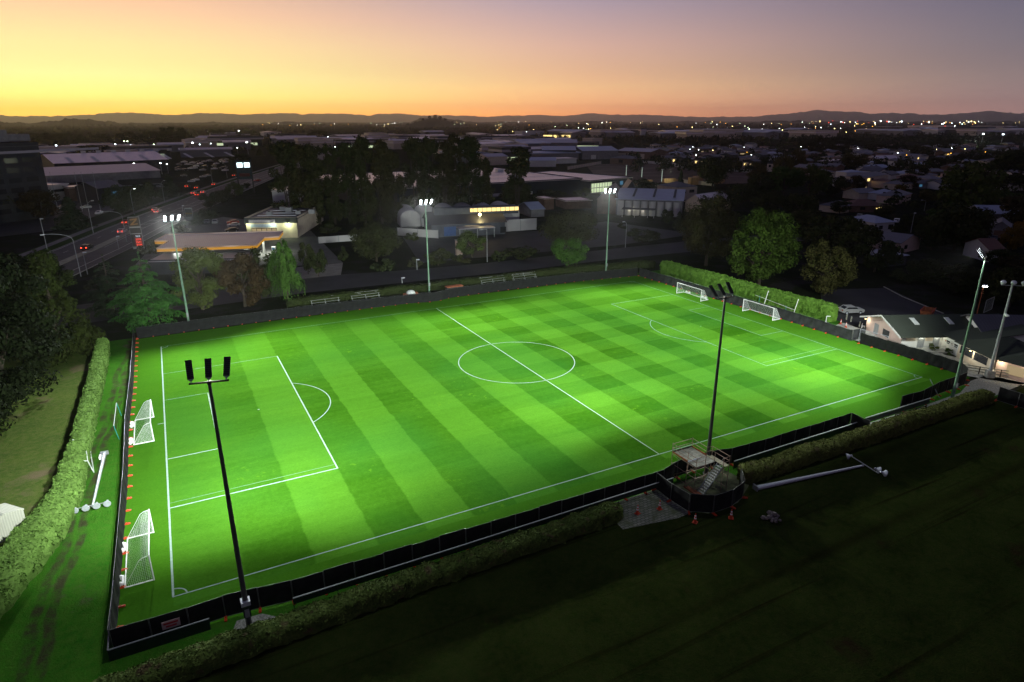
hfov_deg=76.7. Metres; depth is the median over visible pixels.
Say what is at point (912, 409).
wooden rail
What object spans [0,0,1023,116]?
sky
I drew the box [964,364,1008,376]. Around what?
ramp rail
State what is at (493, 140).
building
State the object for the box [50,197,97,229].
conifer tree
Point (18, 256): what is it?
broadleaf tree
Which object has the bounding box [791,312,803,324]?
fence panel
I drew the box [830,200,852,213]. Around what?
broadleaf tree
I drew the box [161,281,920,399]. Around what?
pitch markings
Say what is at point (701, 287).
fence panel
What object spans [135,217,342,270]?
forecourt
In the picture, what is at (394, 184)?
poplar tree
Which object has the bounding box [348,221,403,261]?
broadleaf tree
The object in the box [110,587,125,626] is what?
fence panel
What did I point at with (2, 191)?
window
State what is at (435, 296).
fence panel
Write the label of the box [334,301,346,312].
fence panel
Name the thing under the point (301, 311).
fence panel
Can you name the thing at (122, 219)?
street lamp
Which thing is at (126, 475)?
fence panel
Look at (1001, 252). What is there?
broadleaf tree
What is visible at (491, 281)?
bench
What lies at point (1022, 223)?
broadleaf tree
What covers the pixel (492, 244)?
garden yard
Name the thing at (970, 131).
building
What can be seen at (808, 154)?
house
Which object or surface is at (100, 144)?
building
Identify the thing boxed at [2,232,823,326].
side street
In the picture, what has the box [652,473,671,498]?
fence panel
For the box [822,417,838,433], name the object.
fence panel
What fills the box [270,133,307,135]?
building
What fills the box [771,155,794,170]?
broadleaf tree
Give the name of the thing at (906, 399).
fence panel
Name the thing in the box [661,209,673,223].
broadleaf tree
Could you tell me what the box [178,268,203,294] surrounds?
broadleaf tree
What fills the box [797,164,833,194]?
broadleaf tree
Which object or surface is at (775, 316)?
football goal
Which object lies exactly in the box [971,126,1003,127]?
building
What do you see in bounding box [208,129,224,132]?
broadleaf tree
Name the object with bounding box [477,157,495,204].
poplar tree
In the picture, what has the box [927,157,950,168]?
broadleaf tree
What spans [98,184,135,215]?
broadleaf tree
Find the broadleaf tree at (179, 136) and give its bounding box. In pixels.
[157,126,190,141]
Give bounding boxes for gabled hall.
[596,183,619,213]
[622,179,635,187]
[684,191,729,212]
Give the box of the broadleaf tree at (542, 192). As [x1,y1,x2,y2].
[536,189,551,195]
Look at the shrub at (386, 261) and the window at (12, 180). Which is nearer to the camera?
the shrub at (386, 261)
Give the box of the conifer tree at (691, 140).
[686,135,695,145]
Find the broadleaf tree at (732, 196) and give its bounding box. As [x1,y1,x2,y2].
[714,189,742,205]
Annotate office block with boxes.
[0,130,98,223]
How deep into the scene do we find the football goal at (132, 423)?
78.27 m
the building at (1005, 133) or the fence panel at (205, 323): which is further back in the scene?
the building at (1005, 133)
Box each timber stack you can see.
[662,178,672,182]
[688,177,698,184]
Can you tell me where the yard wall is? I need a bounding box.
[505,218,536,231]
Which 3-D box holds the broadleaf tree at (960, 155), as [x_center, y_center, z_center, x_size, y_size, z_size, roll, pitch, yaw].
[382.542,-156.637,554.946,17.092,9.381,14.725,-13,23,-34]
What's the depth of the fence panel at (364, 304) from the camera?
130.36 m
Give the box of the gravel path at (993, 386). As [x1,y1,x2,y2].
[870,377,1023,423]
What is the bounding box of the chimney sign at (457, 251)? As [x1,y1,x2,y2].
[454,239,462,254]
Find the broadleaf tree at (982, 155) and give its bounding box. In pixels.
[964,151,993,159]
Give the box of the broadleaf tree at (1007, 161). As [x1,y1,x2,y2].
[983,149,1023,185]
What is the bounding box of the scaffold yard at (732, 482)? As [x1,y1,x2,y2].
[674,469,748,513]
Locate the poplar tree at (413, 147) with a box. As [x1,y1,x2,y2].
[400,135,429,208]
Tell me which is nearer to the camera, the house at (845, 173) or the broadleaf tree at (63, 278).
the broadleaf tree at (63, 278)
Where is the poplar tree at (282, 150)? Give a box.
[267,140,301,208]
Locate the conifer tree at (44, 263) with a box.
[15,249,106,367]
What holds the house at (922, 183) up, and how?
on the ground at (924, 291)
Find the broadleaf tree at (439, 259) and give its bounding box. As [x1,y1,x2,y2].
[423,248,453,265]
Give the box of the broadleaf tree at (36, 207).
[14,189,59,219]
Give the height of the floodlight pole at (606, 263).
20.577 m
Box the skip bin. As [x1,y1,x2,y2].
[920,306,935,313]
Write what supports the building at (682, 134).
on the ground at (924, 291)
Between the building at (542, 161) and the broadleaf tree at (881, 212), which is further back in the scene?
the building at (542, 161)
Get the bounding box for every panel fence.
[318,234,356,242]
[397,228,438,237]
[568,161,600,169]
[643,161,662,163]
[683,179,713,185]
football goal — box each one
[119,509,154,587]
[129,399,154,444]
[676,282,707,300]
[742,299,779,320]
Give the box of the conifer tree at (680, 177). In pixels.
[678,169,683,182]
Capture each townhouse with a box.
[672,155,690,163]
[694,157,709,163]
[703,154,720,162]
[720,152,738,161]
[742,159,760,169]
[750,152,769,160]
[767,161,784,171]
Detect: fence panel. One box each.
[107,609,123,647]
[109,619,152,649]
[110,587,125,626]
[112,569,126,605]
[114,551,127,584]
[115,536,128,566]
[117,520,129,548]
[118,507,129,536]
[119,494,130,522]
[121,484,131,509]
[122,470,132,497]
[123,450,132,474]
[123,460,132,484]
[124,418,132,436]
[124,424,132,444]
[124,432,132,452]
[124,443,132,462]
[125,409,133,427]
[126,401,134,421]
[127,388,135,403]
[127,394,134,412]
[128,382,135,398]
[129,377,136,393]
[135,326,152,337]
[148,608,189,636]
[151,323,168,336]
[167,322,183,334]
[182,319,198,331]
[187,596,225,625]
[197,318,213,329]
[212,316,227,327]
[222,587,259,621]
[227,314,241,325]
[241,312,255,324]
[255,311,269,322]
[257,580,292,612]
[268,309,282,320]
[282,308,295,318]
[291,571,324,604]
[295,306,308,317]
[308,304,321,315]
[321,303,334,313]
[323,561,354,595]
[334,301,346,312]
[346,300,359,310]
[354,553,384,585]
[359,299,371,309]
[371,297,383,307]
[383,296,394,306]
[383,544,412,576]
[395,295,406,305]
[406,293,417,303]
[412,537,439,567]
[418,293,429,302]
[429,291,440,301]
[439,528,465,558]
[440,289,447,300]
[448,287,457,298]
[458,286,467,296]
[466,521,490,549]
[468,285,478,294]
[478,284,487,293]
[488,282,497,292]
[491,514,514,536]
[498,281,507,290]
[508,280,517,289]
[515,507,538,529]
[518,279,527,288]
[527,278,536,287]
[537,277,546,286]
[539,499,561,521]
[547,276,555,284]
[556,275,564,283]
[561,494,583,518]
[565,274,573,282]
[574,272,583,281]
[583,487,604,507]
[584,272,592,280]
[593,271,601,279]
[602,270,610,278]
[604,481,624,500]
[611,269,619,278]
[619,269,628,277]
[624,475,644,500]
[628,268,637,276]
[638,268,645,276]
[643,470,663,493]
[645,270,652,278]
[652,272,659,281]
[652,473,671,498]
[659,274,666,283]
[664,461,677,480]
[666,276,674,285]
[666,484,689,510]
[673,278,682,287]
[676,459,692,479]
[680,280,689,290]
[688,494,714,514]
[689,282,697,292]
[692,451,711,472]
[697,284,705,295]
[706,287,714,297]
[711,448,731,468]
[712,490,732,515]
[713,289,722,300]
[721,292,732,302]
[730,443,749,465]
[730,482,744,508]
[731,295,741,305]
[739,469,747,498]
[740,297,751,308]
[748,439,765,457]
[750,301,761,311]
[759,303,771,314]
[764,434,780,452]
[769,306,782,317]
[780,309,793,321]
[780,430,795,447]
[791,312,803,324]
[794,425,810,442]
[802,315,815,328]
[809,421,824,438]
[813,319,827,331]
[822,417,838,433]
[825,323,839,335]
[836,413,851,429]
[837,326,852,340]
[850,413,870,427]
[852,327,865,339]
[857,333,873,346]
[870,336,887,350]
[883,339,900,354]
[897,344,914,358]
[900,393,913,411]
[911,348,930,363]
[911,390,924,408]
[923,385,932,404]
[925,352,944,367]
[930,382,939,400]
[936,379,948,396]
[940,357,958,372]
[946,376,955,392]
[956,372,967,389]
[960,363,969,380]
[994,387,1019,405]
[1014,393,1023,407]
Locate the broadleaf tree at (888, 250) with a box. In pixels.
[853,236,904,271]
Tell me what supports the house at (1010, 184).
on the ground at (924, 291)
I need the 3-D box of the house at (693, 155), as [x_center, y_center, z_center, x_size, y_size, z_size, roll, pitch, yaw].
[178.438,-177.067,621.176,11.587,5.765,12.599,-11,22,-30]
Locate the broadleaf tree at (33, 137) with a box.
[26,133,51,140]
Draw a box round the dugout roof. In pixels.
[445,284,462,289]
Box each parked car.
[225,227,238,231]
[226,219,238,223]
[227,222,239,226]
[838,305,864,313]
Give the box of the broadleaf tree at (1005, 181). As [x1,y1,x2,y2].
[965,169,1008,196]
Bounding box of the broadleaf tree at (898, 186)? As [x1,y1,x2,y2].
[892,184,906,190]
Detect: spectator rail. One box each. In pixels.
[107,580,210,661]
[292,477,673,608]
[733,422,856,468]
[865,398,929,420]
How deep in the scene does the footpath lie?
245.11 m
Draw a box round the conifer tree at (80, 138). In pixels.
[72,134,92,142]
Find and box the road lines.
[5,156,322,269]
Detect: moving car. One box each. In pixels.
[80,244,93,249]
[117,228,127,233]
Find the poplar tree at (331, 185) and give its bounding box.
[321,142,343,224]
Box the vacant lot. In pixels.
[587,163,760,185]
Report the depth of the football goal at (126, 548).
54.98 m
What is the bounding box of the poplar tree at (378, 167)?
[366,139,393,223]
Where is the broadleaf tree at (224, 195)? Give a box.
[214,189,234,203]
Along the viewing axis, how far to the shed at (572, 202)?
279.21 m
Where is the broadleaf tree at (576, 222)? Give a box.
[536,210,599,247]
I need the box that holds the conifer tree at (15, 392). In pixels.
[0,318,39,435]
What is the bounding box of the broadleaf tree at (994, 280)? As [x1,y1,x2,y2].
[985,265,1023,306]
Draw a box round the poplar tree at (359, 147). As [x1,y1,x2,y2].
[346,134,377,223]
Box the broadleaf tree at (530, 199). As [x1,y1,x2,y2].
[526,193,537,201]
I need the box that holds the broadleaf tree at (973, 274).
[951,269,1016,299]
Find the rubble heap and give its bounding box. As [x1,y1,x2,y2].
[760,510,781,522]
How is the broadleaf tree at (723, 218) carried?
on the ground at (924, 291)
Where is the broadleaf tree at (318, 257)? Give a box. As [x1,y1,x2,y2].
[308,251,325,275]
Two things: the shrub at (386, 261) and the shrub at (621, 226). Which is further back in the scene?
the shrub at (621, 226)
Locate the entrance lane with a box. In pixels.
[293,263,342,278]
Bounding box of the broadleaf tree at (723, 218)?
[676,194,740,265]
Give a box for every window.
[0,189,6,194]
[0,199,9,204]
[0,209,11,214]
[4,158,17,163]
[6,168,19,173]
[9,178,21,182]
[11,187,24,192]
[22,157,34,161]
[24,167,36,171]
[26,176,38,181]
[29,185,40,190]
[500,227,505,232]
[882,328,889,337]
[959,345,972,357]
[973,352,987,364]
[1006,365,1023,377]
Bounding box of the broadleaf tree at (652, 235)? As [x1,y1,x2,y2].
[625,228,660,242]
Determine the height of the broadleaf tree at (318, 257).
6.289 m
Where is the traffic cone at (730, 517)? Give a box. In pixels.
[728,510,733,519]
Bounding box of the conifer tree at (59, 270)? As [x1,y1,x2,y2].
[52,258,67,274]
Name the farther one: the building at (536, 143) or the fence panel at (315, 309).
the building at (536, 143)
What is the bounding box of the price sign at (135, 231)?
[127,216,144,248]
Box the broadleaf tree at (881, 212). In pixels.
[872,204,896,217]
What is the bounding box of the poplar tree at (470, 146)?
[455,135,484,205]
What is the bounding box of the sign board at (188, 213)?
[184,208,192,220]
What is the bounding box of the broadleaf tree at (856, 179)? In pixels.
[846,175,867,188]
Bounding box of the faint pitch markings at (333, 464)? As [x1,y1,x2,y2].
[172,347,827,502]
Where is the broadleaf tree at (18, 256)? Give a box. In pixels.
[4,254,27,269]
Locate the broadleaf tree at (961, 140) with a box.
[955,139,968,144]
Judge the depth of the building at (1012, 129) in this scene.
1639.91 m
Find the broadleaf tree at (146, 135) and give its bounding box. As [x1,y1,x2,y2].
[139,130,169,142]
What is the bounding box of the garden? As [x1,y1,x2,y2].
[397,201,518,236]
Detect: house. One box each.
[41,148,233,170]
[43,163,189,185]
[610,155,640,164]
[657,181,696,199]
[677,148,693,151]
[683,150,699,152]
[689,154,704,157]
[694,147,710,151]
[696,152,712,154]
[722,148,736,152]
[736,150,749,154]
[745,142,756,146]
[755,150,770,152]
[794,164,819,174]
[806,152,817,157]
[809,163,823,167]
[818,159,840,163]
[819,151,834,155]
[819,200,849,212]
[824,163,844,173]
[829,150,841,154]
[835,170,864,177]
[835,180,869,189]
[842,188,875,198]
[846,171,888,187]
[847,199,882,211]
[849,214,895,231]
[850,149,872,155]
[852,146,867,151]
[856,166,881,170]
[859,167,887,171]
[861,164,890,170]
[864,152,876,156]
[867,189,890,199]
[868,155,898,161]
[868,231,921,251]
[870,178,890,187]
[874,151,889,153]
[876,189,912,203]
[882,171,899,179]
[883,180,912,189]
[887,158,912,165]
[893,152,908,157]
[896,174,920,177]
[903,153,923,158]
[905,172,937,175]
[913,179,935,188]
[916,175,941,179]
[927,180,949,189]
[928,168,942,176]
[935,150,951,155]
[940,164,963,169]
[953,147,975,152]
[955,145,969,148]
[963,238,1005,260]
[969,205,1013,224]
[989,217,1011,237]
[994,145,1009,148]
[996,169,1023,174]
[996,181,1023,190]
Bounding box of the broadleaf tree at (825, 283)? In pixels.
[799,238,859,295]
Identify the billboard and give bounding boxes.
[235,160,254,192]
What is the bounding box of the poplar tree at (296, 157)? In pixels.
[285,142,312,207]
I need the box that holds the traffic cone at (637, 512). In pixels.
[634,505,640,514]
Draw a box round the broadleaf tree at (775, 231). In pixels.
[726,207,802,284]
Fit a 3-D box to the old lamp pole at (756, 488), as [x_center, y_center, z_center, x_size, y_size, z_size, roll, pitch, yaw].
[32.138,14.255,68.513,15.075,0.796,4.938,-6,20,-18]
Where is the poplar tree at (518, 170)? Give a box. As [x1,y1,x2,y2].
[501,146,531,204]
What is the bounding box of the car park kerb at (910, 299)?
[883,286,943,313]
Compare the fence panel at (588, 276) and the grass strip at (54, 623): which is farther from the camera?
the fence panel at (588, 276)
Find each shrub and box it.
[136,239,158,254]
[170,224,191,232]
[315,249,327,269]
[318,223,340,232]
[338,246,348,260]
[370,258,395,271]
[404,232,418,240]
[407,257,422,267]
[451,254,471,263]
[491,250,505,261]
[500,247,539,259]
[573,187,591,196]
[617,223,625,228]
[929,343,938,350]
[944,348,952,354]
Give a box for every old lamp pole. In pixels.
[75,450,110,513]
[752,453,887,491]
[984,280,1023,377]
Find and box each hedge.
[0,337,110,619]
[92,501,623,681]
[286,260,655,308]
[659,260,838,321]
[736,388,995,484]
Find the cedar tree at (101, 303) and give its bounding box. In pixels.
[80,254,134,318]
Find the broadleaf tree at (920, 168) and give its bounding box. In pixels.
[905,164,929,175]
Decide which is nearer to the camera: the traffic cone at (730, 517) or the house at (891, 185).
the traffic cone at (730, 517)
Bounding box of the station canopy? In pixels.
[154,231,282,253]
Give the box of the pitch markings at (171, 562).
[160,308,920,596]
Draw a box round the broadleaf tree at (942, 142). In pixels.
[932,138,958,147]
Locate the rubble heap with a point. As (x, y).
(773, 516)
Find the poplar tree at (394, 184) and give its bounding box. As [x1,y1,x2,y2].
[381,148,407,223]
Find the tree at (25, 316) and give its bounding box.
[0,252,76,396]
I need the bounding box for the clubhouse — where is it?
[860,314,973,352]
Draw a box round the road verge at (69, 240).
[12,148,334,257]
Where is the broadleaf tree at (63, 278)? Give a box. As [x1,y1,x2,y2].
[53,268,76,296]
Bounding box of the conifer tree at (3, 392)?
[0,380,10,424]
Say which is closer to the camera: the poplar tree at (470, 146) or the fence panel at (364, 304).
the fence panel at (364, 304)
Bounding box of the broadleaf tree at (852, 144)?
[846,139,879,149]
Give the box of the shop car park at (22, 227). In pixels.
[0,196,161,236]
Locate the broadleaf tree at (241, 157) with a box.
[231,153,250,162]
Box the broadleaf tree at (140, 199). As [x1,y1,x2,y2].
[117,192,149,212]
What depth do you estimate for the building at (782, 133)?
1514.78 m
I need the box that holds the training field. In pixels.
[187,388,1023,681]
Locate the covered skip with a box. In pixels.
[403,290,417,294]
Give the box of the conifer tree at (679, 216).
[672,211,683,224]
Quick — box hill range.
[0,110,1023,122]
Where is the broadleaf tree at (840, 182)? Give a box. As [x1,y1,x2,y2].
[826,176,852,195]
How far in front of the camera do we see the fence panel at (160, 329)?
114.39 m
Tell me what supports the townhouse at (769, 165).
on the ground at (924, 291)
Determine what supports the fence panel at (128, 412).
on the grass strip at (54, 623)
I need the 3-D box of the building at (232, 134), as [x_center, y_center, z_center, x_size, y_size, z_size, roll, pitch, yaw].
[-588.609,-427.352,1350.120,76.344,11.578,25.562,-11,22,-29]
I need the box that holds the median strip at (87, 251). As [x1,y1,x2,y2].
[59,230,129,265]
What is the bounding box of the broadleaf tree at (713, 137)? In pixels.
[710,136,716,142]
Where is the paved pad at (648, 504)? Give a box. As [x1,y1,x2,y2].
[616,490,690,528]
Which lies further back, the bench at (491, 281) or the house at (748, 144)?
the house at (748, 144)
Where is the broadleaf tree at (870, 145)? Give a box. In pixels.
[861,143,890,149]
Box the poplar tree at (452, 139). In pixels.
[446,133,470,206]
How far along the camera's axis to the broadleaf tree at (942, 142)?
787.63 m
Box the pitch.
[117,274,969,625]
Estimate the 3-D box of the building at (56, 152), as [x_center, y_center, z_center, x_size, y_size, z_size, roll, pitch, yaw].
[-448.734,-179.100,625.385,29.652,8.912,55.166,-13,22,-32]
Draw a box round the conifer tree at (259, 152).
[254,148,265,155]
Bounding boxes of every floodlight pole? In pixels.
[163,214,189,320]
[185,357,251,626]
[420,199,432,292]
[604,188,615,270]
[703,282,733,474]
[949,247,986,397]
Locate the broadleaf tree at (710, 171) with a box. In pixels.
[697,157,729,186]
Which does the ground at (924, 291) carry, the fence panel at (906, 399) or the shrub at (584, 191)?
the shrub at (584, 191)
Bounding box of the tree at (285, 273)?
[263,239,306,299]
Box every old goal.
[83,450,93,472]
[113,403,121,438]
[756,291,798,311]
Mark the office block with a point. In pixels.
(21, 168)
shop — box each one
[147,250,258,274]
[244,203,323,237]
[271,187,302,202]
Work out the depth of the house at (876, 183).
361.45 m
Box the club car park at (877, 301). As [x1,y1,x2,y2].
[821,288,942,327]
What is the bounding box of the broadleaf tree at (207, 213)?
[197,208,218,219]
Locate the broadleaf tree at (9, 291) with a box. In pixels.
[1,268,29,298]
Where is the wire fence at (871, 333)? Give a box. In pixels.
[858,329,888,340]
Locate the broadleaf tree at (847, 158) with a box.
[841,152,869,169]
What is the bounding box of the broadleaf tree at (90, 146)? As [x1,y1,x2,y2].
[73,145,108,152]
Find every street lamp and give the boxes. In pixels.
[40,234,80,275]
[99,211,126,240]
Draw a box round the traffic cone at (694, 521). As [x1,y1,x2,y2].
[692,513,697,523]
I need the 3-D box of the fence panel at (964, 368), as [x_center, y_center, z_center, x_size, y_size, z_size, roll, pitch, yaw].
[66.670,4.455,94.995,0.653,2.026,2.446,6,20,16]
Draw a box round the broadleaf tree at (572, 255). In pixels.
[550,238,588,265]
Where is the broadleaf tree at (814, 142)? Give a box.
[806,135,829,151]
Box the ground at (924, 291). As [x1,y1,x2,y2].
[0,121,1023,397]
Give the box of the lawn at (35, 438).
[0,349,92,546]
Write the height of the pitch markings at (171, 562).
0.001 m
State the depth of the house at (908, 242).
186.17 m
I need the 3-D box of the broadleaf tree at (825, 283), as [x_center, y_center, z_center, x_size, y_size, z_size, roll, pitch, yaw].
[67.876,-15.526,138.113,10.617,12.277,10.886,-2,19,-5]
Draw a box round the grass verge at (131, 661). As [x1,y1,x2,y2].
[115,385,997,672]
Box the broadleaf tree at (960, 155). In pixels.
[948,153,967,160]
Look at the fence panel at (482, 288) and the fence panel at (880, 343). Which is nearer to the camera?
the fence panel at (880, 343)
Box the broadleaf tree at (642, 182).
[632,178,652,188]
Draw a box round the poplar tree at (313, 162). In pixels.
[299,143,330,224]
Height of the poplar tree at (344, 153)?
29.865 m
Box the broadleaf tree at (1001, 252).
[978,247,1020,268]
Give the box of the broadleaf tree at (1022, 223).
[1013,220,1023,246]
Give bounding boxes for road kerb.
[4,167,275,268]
[74,159,322,275]
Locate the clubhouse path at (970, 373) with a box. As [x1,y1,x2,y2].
[836,323,1023,384]
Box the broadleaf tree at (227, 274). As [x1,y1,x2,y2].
[212,252,271,306]
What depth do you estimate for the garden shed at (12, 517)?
58.96 m
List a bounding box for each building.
[39,146,79,149]
[40,151,65,154]
[47,182,68,200]
[61,151,90,153]
[62,184,78,200]
[73,180,122,203]
[78,143,109,143]
[78,144,134,144]
[99,145,171,157]
[103,145,148,146]
[104,149,137,151]
[107,147,133,149]
[118,176,189,184]
[138,142,165,145]
[156,142,183,151]
[178,147,231,156]
[181,139,207,147]
[196,138,221,146]
[207,136,263,146]
[209,133,249,135]
[222,140,250,149]
[260,131,279,135]
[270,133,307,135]
[270,136,309,143]
[272,137,294,143]
[294,137,323,145]
[310,139,332,147]
[322,137,353,137]
[329,134,358,136]
[333,139,387,148]
[361,134,402,138]
[382,140,404,148]
[389,135,419,138]
[419,130,443,134]
[420,139,446,144]
[424,134,443,136]
[429,136,447,138]
[439,150,487,162]
[458,135,497,139]
[470,133,496,134]
[477,153,507,164]
[478,140,508,141]
[478,144,503,151]
[479,141,504,143]
[486,143,527,145]
[488,146,530,161]
[492,137,516,139]
[493,134,523,135]
[506,141,550,146]
[509,139,536,140]
[510,136,554,138]
[515,131,543,135]
[529,157,556,166]
[531,151,580,159]
[548,129,589,136]
[553,133,569,137]
[556,157,576,163]
[559,131,585,138]
[577,141,599,145]
[582,138,601,143]
[588,129,622,136]
[604,131,634,136]
[615,188,685,217]
[627,127,657,134]
[638,130,647,134]
[646,128,688,134]
[649,132,675,137]
[658,130,685,131]
[675,131,734,138]
[689,129,743,138]
[742,130,780,138]
[766,130,783,135]
[783,129,824,136]
[784,128,809,129]
[788,130,838,137]
[855,129,879,133]
[876,129,921,134]
[878,126,902,128]
[887,129,915,134]
[915,125,952,126]
[922,129,944,134]
[938,127,987,134]
[956,129,992,135]
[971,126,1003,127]
[985,130,1017,135]
[993,128,1023,134]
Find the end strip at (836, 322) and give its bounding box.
[638,270,857,341]
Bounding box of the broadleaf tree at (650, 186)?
[645,182,664,188]
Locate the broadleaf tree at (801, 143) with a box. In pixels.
[796,139,809,149]
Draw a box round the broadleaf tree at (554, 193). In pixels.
[543,190,567,200]
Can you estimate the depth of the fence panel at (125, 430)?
76.13 m
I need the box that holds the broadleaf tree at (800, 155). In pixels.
[790,148,805,165]
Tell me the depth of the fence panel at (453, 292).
138.68 m
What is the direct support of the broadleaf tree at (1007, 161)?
on the ground at (924, 291)
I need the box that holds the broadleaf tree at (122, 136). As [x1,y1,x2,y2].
[115,131,143,142]
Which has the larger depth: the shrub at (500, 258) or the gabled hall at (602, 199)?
the gabled hall at (602, 199)
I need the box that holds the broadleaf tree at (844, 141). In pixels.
[826,136,853,149]
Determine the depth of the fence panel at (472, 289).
140.96 m
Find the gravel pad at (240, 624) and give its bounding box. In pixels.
[234,614,275,628]
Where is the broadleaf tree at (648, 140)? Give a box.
[646,134,652,142]
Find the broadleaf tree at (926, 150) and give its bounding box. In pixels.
[907,145,935,154]
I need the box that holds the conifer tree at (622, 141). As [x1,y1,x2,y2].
[617,138,625,144]
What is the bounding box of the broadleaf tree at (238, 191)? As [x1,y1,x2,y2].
[225,181,243,196]
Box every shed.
[0,503,25,542]
[517,201,544,216]
[535,138,569,138]
[535,196,554,209]
[537,139,577,145]
[541,146,575,151]
[555,197,592,208]
[575,146,618,159]
[618,148,666,158]
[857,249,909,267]
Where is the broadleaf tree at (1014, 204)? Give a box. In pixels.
[999,195,1023,223]
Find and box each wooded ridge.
[0,118,183,126]
[161,117,1023,124]
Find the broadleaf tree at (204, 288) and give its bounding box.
[168,246,229,309]
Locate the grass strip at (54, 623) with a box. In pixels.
[0,338,132,681]
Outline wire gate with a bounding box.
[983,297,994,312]
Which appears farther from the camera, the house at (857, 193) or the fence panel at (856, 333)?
the house at (857, 193)
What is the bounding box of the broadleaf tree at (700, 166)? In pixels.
[696,157,733,178]
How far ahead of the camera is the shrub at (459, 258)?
172.60 m
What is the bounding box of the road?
[5,151,336,299]
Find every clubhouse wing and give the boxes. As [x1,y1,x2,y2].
[941,324,1023,355]
[954,337,1023,370]
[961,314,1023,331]
[995,351,1023,382]
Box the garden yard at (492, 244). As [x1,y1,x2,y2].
[402,221,690,262]
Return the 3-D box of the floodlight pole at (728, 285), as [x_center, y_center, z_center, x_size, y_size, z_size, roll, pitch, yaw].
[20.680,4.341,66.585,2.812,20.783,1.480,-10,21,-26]
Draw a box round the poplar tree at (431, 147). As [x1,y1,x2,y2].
[417,135,442,206]
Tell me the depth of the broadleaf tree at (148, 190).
279.67 m
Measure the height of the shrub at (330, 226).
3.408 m
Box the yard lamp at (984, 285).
[976,284,987,313]
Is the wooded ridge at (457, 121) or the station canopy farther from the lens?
the wooded ridge at (457, 121)
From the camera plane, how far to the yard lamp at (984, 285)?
123.60 m
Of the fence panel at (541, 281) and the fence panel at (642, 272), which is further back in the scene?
the fence panel at (642, 272)
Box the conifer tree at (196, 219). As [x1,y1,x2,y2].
[188,212,204,225]
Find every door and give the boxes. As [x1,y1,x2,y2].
[244,609,249,617]
[444,226,455,235]
[873,323,878,334]
[916,338,924,347]
[932,338,939,346]
[993,230,1004,237]
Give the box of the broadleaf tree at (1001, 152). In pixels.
[989,149,1023,158]
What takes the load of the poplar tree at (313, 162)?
on the ground at (924, 291)
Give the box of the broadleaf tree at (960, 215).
[924,201,992,251]
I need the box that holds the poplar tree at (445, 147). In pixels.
[431,139,457,205]
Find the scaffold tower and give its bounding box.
[671,438,730,494]
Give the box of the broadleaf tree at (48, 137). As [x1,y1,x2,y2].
[40,133,67,140]
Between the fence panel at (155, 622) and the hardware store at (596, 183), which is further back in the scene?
the hardware store at (596, 183)
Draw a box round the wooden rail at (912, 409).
[895,405,926,416]
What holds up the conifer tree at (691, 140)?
on the ground at (924, 291)
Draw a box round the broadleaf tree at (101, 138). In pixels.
[91,133,112,142]
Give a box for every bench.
[311,295,340,305]
[351,290,381,300]
[481,275,505,284]
[512,272,536,279]
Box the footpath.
[19,147,335,255]
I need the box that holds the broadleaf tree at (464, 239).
[454,229,486,256]
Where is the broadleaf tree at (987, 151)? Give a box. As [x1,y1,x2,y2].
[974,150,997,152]
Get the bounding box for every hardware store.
[314,167,582,204]
[538,171,632,193]
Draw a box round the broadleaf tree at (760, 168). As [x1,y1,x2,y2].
[746,161,768,177]
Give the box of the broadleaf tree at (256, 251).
[235,247,276,299]
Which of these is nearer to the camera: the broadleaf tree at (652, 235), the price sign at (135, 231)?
the price sign at (135, 231)
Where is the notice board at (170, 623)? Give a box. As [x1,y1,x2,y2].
[161,617,180,629]
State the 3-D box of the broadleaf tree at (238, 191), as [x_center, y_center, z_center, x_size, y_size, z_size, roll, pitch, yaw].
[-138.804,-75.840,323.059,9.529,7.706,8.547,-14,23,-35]
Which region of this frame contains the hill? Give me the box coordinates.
[401,118,467,126]
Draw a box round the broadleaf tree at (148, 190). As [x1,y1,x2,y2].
[127,182,161,207]
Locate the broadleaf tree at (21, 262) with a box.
[0,252,58,329]
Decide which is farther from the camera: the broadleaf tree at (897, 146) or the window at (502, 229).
the broadleaf tree at (897, 146)
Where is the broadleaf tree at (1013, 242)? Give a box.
[999,223,1023,251]
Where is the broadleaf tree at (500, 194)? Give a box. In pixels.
[498,189,517,201]
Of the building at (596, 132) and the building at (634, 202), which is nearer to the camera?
the building at (634, 202)
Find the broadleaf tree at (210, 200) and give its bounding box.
[198,192,218,208]
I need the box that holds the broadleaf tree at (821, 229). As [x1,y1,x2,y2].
[800,214,865,249]
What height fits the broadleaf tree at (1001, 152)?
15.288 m
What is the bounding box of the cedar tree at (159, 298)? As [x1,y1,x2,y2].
[106,252,188,333]
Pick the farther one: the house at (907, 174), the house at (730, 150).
the house at (730, 150)
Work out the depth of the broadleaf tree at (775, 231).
142.51 m
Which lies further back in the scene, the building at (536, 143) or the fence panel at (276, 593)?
the building at (536, 143)
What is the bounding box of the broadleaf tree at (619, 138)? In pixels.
[614,136,621,143]
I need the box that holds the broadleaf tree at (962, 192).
[936,161,1008,210]
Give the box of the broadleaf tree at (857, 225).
[830,218,884,260]
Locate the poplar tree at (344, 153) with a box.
[336,141,360,223]
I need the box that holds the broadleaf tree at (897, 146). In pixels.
[888,144,910,149]
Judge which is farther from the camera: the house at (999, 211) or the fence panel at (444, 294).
the house at (999, 211)
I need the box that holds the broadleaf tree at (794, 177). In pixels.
[765,165,806,197]
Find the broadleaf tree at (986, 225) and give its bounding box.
[954,206,997,237]
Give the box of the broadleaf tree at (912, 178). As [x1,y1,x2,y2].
[897,175,920,187]
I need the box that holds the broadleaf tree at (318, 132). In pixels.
[306,130,328,136]
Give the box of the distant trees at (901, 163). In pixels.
[0,122,1023,222]
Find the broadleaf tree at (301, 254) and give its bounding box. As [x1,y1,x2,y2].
[298,242,314,273]

